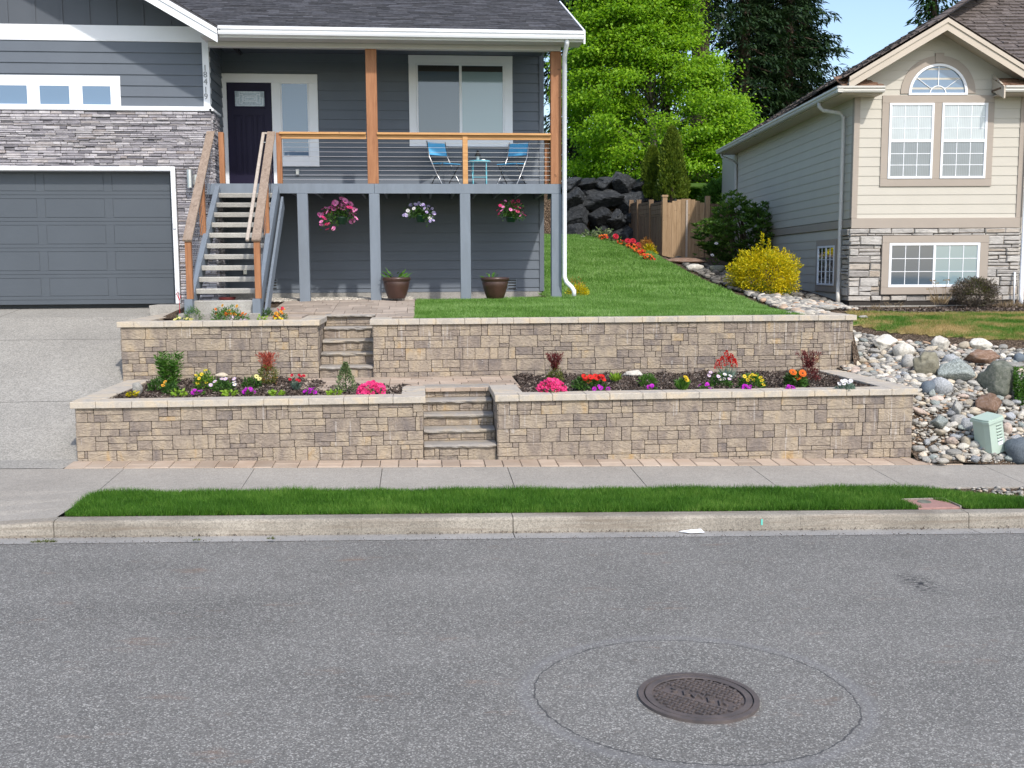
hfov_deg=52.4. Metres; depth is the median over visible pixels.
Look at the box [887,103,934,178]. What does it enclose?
sash window
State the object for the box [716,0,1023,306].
cream house
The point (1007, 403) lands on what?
river cobble
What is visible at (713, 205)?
cedar fence
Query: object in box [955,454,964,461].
river cobble
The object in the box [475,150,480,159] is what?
table lantern
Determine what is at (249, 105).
front door
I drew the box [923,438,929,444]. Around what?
river cobble
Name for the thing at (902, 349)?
boulder
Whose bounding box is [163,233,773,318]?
yard soil
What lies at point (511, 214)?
hanging basket
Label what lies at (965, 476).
sidewalk
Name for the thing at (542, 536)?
gutter grit
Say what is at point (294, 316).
patio curb
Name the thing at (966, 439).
rock
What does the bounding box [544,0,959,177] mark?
sky
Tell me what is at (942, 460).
rock
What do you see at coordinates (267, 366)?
nandina
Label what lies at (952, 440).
rock
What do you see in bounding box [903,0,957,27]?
fir tree
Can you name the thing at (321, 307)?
patio pavers
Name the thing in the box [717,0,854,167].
fir tree
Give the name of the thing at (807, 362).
nandina
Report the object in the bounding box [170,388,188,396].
primrose
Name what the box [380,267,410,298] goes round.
glazed pot
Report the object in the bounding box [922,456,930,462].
river cobble
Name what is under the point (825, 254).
side window
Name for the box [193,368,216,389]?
gazania
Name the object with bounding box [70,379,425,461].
retaining wall
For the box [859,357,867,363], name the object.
river cobble
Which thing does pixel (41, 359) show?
driveway
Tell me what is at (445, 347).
retaining wall
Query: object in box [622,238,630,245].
rose
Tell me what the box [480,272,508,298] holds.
glazed pot
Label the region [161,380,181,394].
gazania
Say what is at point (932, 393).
rock
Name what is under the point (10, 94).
window
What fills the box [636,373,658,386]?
boxy perennial
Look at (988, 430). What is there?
utility pedestal
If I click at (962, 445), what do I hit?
river cobble
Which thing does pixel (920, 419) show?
fine gravel
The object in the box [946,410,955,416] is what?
river cobble
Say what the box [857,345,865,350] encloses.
river cobble
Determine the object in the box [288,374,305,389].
dianthus
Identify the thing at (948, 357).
boulder
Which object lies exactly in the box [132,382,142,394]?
rock
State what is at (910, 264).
basement window
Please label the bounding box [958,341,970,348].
rock
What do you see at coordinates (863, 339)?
river cobble
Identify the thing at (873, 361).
river cobble
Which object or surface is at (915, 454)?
slope soil
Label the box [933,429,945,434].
river cobble
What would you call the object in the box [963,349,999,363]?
boulder
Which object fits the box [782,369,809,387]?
gerbera
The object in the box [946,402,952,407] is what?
river cobble
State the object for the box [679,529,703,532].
paper scrap
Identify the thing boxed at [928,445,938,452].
river cobble
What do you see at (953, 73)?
arched window
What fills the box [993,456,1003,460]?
river cobble
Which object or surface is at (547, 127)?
fir tree
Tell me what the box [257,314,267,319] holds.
primrose
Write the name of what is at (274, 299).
white pebbles
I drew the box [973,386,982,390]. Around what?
river cobble
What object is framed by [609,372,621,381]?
leafy seedling
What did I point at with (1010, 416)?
river cobble
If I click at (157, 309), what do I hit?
stair pad
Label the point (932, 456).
river cobble
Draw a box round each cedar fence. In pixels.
[628,200,661,254]
[709,204,733,256]
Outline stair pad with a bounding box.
[149,304,274,319]
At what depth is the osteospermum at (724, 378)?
13.88 m
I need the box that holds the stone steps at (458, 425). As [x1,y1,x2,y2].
[423,384,496,459]
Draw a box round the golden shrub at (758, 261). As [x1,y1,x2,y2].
[723,232,803,294]
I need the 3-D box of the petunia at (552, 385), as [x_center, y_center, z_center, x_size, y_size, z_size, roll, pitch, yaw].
[0.505,0.017,13.297,0.418,0.208,0.388,-1,6,-5]
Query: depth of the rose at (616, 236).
30.19 m
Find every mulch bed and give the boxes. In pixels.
[112,377,410,398]
[514,370,872,391]
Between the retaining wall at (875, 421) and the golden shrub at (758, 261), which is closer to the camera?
the retaining wall at (875, 421)
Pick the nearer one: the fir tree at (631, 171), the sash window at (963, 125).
the sash window at (963, 125)
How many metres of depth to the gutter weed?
9.89 m
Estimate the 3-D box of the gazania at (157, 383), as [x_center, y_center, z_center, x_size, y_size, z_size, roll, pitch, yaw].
[-4.704,-0.007,13.796,0.304,0.218,0.283,-1,6,-5]
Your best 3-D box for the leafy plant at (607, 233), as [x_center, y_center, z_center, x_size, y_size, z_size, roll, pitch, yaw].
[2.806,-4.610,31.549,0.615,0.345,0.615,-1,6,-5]
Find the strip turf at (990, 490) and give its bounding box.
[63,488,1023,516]
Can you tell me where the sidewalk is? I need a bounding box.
[99,465,1023,491]
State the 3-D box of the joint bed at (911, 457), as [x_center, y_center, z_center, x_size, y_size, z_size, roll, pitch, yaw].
[-1.074,1.070,12.292,60.000,1.152,1.610,-1,6,-5]
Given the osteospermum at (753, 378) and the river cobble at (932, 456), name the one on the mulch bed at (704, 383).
the osteospermum at (753, 378)
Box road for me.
[0,533,1023,767]
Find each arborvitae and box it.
[640,144,667,197]
[652,124,690,202]
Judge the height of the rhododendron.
2.144 m
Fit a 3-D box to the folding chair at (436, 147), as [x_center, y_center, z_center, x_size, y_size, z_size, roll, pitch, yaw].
[-1.260,-4.086,19.396,0.450,0.890,0.528,-6,8,-40]
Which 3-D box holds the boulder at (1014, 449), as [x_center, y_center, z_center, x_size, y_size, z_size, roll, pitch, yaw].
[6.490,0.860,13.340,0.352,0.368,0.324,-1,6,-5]
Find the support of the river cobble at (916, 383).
on the slope soil at (1015, 343)
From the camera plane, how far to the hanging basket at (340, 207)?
18.55 m
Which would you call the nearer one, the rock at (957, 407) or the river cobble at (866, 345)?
the rock at (957, 407)
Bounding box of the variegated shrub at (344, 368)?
[332,361,356,391]
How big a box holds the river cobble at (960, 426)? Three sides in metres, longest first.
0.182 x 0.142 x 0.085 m
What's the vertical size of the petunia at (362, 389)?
0.206 m
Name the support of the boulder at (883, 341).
on the slope soil at (1015, 343)
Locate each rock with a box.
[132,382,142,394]
[215,372,228,378]
[623,370,642,376]
[666,258,706,263]
[686,264,703,270]
[709,265,724,271]
[817,304,834,310]
[901,354,914,367]
[920,381,934,394]
[928,389,935,396]
[935,351,945,357]
[936,458,948,463]
[946,436,958,444]
[951,400,961,414]
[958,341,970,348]
[961,418,972,430]
[961,436,970,444]
[969,407,981,410]
[969,441,979,447]
[998,344,1007,348]
[1003,422,1012,434]
[1014,353,1023,361]
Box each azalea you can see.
[598,234,608,239]
[626,243,636,248]
[637,249,645,256]
[642,253,654,259]
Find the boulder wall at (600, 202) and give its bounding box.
[544,171,676,243]
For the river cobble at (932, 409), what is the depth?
13.99 m
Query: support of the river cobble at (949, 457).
on the slope soil at (1015, 343)
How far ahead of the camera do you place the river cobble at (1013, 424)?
14.00 m
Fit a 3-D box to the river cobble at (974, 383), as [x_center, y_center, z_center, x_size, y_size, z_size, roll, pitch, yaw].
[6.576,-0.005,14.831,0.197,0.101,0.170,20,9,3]
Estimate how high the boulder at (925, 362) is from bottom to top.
0.396 m
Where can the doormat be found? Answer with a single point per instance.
(226, 298)
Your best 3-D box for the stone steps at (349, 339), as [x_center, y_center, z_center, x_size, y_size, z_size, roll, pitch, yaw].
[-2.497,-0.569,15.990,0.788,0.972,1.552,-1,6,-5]
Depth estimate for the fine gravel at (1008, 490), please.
11.89 m
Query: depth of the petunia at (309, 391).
13.19 m
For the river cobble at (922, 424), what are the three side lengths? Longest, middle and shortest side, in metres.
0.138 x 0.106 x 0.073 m
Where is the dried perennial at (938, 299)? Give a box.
[926,279,955,304]
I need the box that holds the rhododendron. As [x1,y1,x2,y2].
[690,188,774,272]
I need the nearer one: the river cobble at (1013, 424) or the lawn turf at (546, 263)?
the river cobble at (1013, 424)
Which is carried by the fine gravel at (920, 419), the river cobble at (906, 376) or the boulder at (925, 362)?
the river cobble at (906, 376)
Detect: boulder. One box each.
[872,334,897,349]
[892,342,915,356]
[913,351,938,374]
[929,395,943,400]
[929,415,947,428]
[930,377,952,394]
[931,335,949,350]
[937,358,975,380]
[942,354,959,361]
[946,449,962,455]
[950,414,966,423]
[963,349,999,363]
[969,338,992,349]
[975,393,1001,412]
[977,360,1013,395]
[1004,437,1023,463]
[1009,362,1023,368]
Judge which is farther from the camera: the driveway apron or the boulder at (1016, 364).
the boulder at (1016, 364)
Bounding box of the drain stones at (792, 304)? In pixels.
[745,291,858,314]
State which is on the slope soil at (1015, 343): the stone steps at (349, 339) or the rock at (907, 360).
the rock at (907, 360)
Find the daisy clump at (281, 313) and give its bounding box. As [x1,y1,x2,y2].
[273,307,287,318]
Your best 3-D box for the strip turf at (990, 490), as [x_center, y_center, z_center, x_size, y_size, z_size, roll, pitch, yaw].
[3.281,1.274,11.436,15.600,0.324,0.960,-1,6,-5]
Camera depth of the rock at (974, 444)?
13.50 m
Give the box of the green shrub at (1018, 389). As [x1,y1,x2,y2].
[1012,366,1023,404]
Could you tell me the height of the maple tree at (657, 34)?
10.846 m
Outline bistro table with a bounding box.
[469,160,490,183]
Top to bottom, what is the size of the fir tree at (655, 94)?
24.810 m
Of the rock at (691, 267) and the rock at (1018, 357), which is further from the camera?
the rock at (691, 267)
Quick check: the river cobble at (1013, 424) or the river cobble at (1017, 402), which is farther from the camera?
the river cobble at (1017, 402)
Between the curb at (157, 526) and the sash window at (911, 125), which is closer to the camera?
the curb at (157, 526)
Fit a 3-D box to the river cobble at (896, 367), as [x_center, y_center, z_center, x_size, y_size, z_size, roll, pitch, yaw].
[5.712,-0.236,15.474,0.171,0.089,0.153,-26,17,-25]
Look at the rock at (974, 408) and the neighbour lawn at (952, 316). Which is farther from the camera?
the neighbour lawn at (952, 316)
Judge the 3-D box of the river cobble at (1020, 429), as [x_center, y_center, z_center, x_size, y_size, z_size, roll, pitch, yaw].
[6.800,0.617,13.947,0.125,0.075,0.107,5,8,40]
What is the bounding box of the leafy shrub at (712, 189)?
[696,176,721,203]
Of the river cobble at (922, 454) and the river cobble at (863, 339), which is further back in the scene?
the river cobble at (863, 339)
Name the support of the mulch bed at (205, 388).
on the terrace fill
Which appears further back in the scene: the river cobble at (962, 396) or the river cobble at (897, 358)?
the river cobble at (897, 358)
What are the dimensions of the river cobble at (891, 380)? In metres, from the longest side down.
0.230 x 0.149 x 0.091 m
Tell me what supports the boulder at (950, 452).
on the slope soil at (1015, 343)
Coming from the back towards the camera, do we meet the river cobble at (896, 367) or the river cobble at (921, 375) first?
the river cobble at (896, 367)
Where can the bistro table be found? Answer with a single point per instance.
(482, 161)
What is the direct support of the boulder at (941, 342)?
on the slope soil at (1015, 343)
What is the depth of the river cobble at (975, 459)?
13.21 m
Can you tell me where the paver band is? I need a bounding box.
[64,458,962,468]
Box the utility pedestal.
[970,412,1004,455]
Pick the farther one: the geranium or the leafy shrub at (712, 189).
the leafy shrub at (712, 189)
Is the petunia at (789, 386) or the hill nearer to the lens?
the petunia at (789, 386)
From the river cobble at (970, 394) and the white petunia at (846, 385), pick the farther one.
the river cobble at (970, 394)
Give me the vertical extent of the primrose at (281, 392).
0.095 m
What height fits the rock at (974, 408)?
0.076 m
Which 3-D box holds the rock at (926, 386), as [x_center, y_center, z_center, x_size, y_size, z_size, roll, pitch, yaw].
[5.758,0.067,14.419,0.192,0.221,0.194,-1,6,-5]
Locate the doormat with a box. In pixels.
[218,297,235,299]
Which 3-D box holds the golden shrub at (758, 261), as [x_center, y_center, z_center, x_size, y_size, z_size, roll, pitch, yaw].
[5.040,-2.285,20.821,1.571,1.515,1.567,-1,6,-5]
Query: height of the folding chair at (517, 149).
0.890 m
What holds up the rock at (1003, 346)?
on the slope soil at (1015, 343)
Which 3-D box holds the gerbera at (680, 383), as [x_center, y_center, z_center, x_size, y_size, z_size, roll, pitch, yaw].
[2.201,-0.013,13.376,0.244,0.212,0.233,5,9,42]
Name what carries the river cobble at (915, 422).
on the fine gravel at (920, 419)
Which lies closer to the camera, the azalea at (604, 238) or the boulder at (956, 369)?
the boulder at (956, 369)
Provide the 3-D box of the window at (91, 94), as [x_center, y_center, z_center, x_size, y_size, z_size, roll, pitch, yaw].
[-7.206,-5.006,18.070,0.527,0.368,0.030,-1,6,-5]
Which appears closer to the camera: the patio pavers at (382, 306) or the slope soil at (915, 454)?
the slope soil at (915, 454)
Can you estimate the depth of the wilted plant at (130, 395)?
13.09 m
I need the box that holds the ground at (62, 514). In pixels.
[57,323,979,532]
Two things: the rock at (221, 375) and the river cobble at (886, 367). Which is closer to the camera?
the rock at (221, 375)
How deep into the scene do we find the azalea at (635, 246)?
27.51 m
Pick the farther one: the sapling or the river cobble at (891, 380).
the sapling
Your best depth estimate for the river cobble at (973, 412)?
14.11 m
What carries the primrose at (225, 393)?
on the mulch bed at (205, 388)
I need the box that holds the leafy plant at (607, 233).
[594,226,613,237]
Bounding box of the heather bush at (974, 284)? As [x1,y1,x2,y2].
[946,276,1002,307]
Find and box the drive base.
[0,309,81,468]
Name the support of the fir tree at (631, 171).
on the hill
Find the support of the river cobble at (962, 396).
on the slope soil at (1015, 343)
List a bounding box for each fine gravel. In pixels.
[852,332,1023,462]
[956,486,1023,496]
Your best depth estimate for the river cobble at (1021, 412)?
14.24 m
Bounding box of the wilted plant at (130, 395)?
[125,390,139,396]
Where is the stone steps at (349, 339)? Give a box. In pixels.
[320,313,375,378]
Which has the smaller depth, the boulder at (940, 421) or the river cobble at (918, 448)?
the river cobble at (918, 448)
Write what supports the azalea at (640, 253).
on the lawn turf at (546, 263)
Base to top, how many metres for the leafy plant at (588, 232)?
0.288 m
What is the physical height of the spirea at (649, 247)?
0.678 m
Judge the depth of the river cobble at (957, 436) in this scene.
13.61 m
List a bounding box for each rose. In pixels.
[608,234,621,242]
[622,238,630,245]
[628,238,638,248]
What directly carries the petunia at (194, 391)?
on the mulch bed at (205, 388)
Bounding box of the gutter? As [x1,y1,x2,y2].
[0,528,1023,543]
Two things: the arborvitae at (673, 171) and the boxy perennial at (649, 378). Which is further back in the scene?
the arborvitae at (673, 171)
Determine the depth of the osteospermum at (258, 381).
14.04 m
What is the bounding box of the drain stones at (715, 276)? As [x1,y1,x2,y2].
[675,256,832,301]
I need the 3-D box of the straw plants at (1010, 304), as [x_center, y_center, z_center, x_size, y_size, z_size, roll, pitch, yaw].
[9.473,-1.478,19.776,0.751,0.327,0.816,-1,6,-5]
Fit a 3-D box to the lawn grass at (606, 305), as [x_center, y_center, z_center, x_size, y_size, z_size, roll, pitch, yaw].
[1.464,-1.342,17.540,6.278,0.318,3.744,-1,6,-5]
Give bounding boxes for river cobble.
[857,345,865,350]
[859,338,867,341]
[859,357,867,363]
[863,343,872,347]
[868,348,880,353]
[868,359,878,363]
[870,362,880,366]
[881,365,891,368]
[886,378,896,382]
[892,365,901,369]
[893,355,901,361]
[903,374,911,378]
[910,381,921,385]
[912,419,918,424]
[912,445,925,451]
[913,407,926,414]
[916,373,926,377]
[916,377,927,381]
[916,401,925,405]
[918,452,926,456]
[919,421,927,427]
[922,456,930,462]
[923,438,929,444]
[925,345,937,350]
[927,407,936,412]
[928,436,937,441]
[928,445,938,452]
[929,454,938,459]
[930,400,939,404]
[931,405,942,409]
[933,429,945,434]
[938,445,949,449]
[940,454,951,460]
[942,426,949,431]
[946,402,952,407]
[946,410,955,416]
[949,421,958,427]
[950,434,961,439]
[955,379,964,384]
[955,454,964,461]
[957,394,968,398]
[957,424,966,429]
[957,443,968,448]
[965,399,974,405]
[966,392,975,397]
[967,380,980,386]
[967,410,979,414]
[970,449,979,454]
[970,455,979,462]
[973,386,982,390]
[981,453,991,460]
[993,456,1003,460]
[1002,399,1014,406]
[1002,419,1015,426]
[1004,394,1012,399]
[1004,455,1012,461]
[1005,412,1015,420]
[1012,399,1020,404]
[1015,427,1023,431]
[1018,409,1023,416]
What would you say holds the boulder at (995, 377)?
on the slope soil at (1015, 343)
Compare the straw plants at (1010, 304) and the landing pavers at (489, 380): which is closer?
the landing pavers at (489, 380)
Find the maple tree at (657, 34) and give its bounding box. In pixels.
[544,0,769,203]
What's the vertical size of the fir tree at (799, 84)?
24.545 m
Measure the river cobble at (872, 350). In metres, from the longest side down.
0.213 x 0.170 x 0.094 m
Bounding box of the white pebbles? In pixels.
[238,296,413,301]
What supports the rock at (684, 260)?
on the slope soil at (1015, 343)
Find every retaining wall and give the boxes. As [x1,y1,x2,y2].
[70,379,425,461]
[116,313,326,380]
[370,312,856,377]
[489,370,917,460]
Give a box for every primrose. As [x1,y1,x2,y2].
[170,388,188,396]
[220,389,237,396]
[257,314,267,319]
[268,389,285,395]
[326,388,342,394]
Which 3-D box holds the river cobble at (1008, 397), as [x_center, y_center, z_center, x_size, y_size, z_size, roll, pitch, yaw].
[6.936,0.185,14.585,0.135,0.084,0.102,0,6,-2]
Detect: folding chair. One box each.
[426,141,460,183]
[497,141,528,183]
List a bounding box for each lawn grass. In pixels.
[412,293,807,318]
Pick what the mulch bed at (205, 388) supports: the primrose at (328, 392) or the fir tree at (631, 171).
the primrose at (328, 392)
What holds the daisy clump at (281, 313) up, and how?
on the planter soil
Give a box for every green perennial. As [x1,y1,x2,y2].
[182,305,204,319]
[262,308,273,316]
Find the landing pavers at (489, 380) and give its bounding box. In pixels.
[298,375,519,391]
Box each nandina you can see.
[254,350,279,385]
[545,352,565,381]
[795,350,822,382]
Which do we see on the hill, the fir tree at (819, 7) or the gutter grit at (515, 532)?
the fir tree at (819, 7)
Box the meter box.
[902,498,961,509]
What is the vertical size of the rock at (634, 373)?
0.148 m
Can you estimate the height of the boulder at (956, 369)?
0.369 m
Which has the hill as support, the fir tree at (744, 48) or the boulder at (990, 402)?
the fir tree at (744, 48)
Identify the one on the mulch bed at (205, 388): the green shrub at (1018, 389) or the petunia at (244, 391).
the petunia at (244, 391)
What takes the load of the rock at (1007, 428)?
on the slope soil at (1015, 343)
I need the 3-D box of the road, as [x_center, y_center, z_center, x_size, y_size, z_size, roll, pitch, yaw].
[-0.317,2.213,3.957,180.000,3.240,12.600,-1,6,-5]
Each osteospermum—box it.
[208,375,237,393]
[241,374,261,387]
[707,371,732,386]
[736,372,767,387]
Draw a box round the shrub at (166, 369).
[153,348,184,383]
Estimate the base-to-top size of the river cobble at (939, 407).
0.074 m
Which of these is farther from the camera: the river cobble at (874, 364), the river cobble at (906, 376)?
the river cobble at (874, 364)
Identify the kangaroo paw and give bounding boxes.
[714,350,737,378]
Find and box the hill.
[549,183,706,192]
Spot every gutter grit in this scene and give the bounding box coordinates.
[2,525,1020,538]
[3,531,1023,544]
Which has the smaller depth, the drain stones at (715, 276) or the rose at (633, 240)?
the drain stones at (715, 276)
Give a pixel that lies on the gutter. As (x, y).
(497, 535)
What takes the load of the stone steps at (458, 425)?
on the joint bed at (911, 457)
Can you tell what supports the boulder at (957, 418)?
on the slope soil at (1015, 343)
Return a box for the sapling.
[175,290,180,317]
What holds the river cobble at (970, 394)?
on the slope soil at (1015, 343)
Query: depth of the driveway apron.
11.29 m
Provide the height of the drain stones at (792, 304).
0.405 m
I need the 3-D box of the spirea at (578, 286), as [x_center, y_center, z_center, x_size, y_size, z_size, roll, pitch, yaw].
[1.225,-1.806,19.351,0.519,0.398,0.506,-1,6,-5]
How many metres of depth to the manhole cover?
6.44 m
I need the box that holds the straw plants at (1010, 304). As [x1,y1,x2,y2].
[992,299,1023,307]
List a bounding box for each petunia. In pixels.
[191,389,205,394]
[242,387,255,394]
[303,387,316,394]
[356,380,387,394]
[535,377,566,392]
[592,384,609,390]
[646,384,657,389]
[697,382,711,388]
[741,384,751,388]
[784,384,795,388]
[834,379,854,389]
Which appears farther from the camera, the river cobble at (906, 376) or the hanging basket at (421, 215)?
the hanging basket at (421, 215)
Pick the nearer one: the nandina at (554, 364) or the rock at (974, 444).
the rock at (974, 444)
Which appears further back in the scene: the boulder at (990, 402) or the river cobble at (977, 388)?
the river cobble at (977, 388)
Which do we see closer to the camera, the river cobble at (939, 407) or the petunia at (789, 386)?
the petunia at (789, 386)
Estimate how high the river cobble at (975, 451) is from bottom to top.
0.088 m
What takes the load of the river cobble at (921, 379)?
on the fine gravel at (920, 419)
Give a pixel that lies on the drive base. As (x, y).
(42, 401)
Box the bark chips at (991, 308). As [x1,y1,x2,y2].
[806,303,1023,312]
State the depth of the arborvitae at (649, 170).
33.32 m
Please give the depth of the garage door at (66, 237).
18.42 m
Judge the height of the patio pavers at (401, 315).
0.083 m
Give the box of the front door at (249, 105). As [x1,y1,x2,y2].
[226,83,273,183]
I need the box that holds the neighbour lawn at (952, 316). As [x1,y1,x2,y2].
[846,309,1023,339]
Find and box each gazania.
[147,376,166,390]
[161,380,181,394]
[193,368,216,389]
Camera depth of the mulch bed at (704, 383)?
14.62 m
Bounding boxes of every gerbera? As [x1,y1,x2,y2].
[672,375,690,389]
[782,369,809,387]
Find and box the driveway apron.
[0,468,123,520]
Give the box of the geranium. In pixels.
[570,374,606,390]
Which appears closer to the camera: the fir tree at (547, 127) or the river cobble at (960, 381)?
the river cobble at (960, 381)
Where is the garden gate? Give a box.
[661,195,709,257]
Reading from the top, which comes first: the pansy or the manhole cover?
the pansy
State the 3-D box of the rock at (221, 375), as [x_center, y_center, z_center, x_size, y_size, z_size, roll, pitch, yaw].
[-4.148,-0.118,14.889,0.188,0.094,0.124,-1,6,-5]
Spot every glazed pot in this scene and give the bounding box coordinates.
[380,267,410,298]
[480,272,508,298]
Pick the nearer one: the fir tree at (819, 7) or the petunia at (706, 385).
the petunia at (706, 385)
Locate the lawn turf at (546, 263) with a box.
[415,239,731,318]
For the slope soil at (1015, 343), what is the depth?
16.28 m
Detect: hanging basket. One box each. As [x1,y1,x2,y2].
[317,197,359,232]
[400,196,435,226]
[496,196,526,221]
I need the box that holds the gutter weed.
[29,539,56,542]
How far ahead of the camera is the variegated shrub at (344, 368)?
13.47 m
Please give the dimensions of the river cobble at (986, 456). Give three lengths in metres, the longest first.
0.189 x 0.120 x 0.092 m
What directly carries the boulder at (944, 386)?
on the slope soil at (1015, 343)
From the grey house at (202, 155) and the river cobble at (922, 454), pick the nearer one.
the river cobble at (922, 454)
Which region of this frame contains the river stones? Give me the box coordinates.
[840,330,1023,462]
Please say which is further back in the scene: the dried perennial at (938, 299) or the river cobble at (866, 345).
the dried perennial at (938, 299)
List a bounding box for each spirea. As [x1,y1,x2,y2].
[565,277,589,294]
[637,237,657,253]
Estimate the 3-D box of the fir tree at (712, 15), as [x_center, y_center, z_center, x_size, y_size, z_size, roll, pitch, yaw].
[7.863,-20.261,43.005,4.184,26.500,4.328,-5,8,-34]
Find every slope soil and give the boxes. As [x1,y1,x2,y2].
[631,243,1023,464]
[837,367,939,464]
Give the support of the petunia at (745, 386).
on the mulch bed at (704, 383)
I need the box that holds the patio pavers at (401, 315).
[376,313,414,317]
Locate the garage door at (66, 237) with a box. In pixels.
[0,171,175,304]
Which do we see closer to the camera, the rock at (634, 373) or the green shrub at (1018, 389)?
the green shrub at (1018, 389)
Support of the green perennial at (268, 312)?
on the yard soil
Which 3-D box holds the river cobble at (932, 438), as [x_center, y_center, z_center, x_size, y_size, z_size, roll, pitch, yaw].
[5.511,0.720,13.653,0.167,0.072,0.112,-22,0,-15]
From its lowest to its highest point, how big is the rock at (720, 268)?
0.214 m
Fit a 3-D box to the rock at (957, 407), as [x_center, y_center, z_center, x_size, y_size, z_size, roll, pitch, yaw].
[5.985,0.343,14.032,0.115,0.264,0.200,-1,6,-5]
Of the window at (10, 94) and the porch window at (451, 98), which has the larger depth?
the porch window at (451, 98)
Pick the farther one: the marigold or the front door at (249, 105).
the front door at (249, 105)
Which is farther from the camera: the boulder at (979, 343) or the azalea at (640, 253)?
the azalea at (640, 253)
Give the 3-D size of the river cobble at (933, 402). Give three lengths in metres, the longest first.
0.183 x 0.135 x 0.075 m
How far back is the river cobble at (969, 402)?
14.31 m
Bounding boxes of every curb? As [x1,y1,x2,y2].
[0,509,1023,540]
[261,314,307,319]
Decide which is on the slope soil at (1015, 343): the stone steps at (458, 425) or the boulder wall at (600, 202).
the boulder wall at (600, 202)
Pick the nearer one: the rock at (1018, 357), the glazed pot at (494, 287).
the rock at (1018, 357)
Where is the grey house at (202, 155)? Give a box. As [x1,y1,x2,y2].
[0,0,584,315]
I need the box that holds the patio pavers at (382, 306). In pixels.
[331,299,414,313]
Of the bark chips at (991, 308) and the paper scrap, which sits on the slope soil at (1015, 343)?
the bark chips at (991, 308)
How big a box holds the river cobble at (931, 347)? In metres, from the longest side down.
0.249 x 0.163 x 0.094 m
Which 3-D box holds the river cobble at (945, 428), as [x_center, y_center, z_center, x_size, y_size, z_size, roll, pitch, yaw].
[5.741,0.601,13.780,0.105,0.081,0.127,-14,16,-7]
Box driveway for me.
[0,307,152,468]
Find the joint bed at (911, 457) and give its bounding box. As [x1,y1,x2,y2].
[99,457,995,489]
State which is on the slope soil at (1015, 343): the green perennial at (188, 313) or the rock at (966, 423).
the rock at (966, 423)
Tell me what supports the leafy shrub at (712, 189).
on the slope soil at (1015, 343)
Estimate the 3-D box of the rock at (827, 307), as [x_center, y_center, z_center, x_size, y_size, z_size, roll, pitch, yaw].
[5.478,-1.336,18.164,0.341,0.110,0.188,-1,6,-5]
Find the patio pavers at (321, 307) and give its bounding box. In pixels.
[270,300,340,314]
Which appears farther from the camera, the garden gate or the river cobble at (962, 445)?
the garden gate
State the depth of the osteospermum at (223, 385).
13.47 m
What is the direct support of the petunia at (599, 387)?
on the mulch bed at (704, 383)
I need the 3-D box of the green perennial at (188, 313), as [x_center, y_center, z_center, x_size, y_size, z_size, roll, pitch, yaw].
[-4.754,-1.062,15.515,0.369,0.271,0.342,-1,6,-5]
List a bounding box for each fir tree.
[544,0,630,182]
[567,15,668,178]
[629,8,711,177]
[674,0,755,182]
[685,0,806,178]
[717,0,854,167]
[731,0,810,120]
[795,0,831,95]
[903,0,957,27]
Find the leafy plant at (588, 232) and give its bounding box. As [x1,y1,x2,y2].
[581,229,600,236]
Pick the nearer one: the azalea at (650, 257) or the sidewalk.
the sidewalk
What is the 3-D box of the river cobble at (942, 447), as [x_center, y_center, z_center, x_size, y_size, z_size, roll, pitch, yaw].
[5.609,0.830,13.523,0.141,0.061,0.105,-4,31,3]
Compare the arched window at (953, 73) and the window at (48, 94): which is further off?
the arched window at (953, 73)
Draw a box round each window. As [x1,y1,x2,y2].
[0,84,28,104]
[38,84,71,105]
[80,84,112,105]
[416,63,504,132]
[816,245,834,285]
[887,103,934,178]
[888,243,979,286]
[908,64,967,94]
[939,103,988,178]
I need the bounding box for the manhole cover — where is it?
[638,672,759,723]
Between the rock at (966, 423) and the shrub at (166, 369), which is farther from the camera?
the shrub at (166, 369)
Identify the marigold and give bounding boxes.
[210,303,249,319]
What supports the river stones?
on the slope soil at (1015, 343)
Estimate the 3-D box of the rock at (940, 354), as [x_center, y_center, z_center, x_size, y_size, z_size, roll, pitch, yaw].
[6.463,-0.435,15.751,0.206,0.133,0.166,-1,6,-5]
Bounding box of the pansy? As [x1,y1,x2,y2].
[173,317,192,319]
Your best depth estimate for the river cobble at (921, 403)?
14.06 m
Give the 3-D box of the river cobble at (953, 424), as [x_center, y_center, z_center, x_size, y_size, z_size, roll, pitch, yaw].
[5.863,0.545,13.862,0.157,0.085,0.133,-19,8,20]

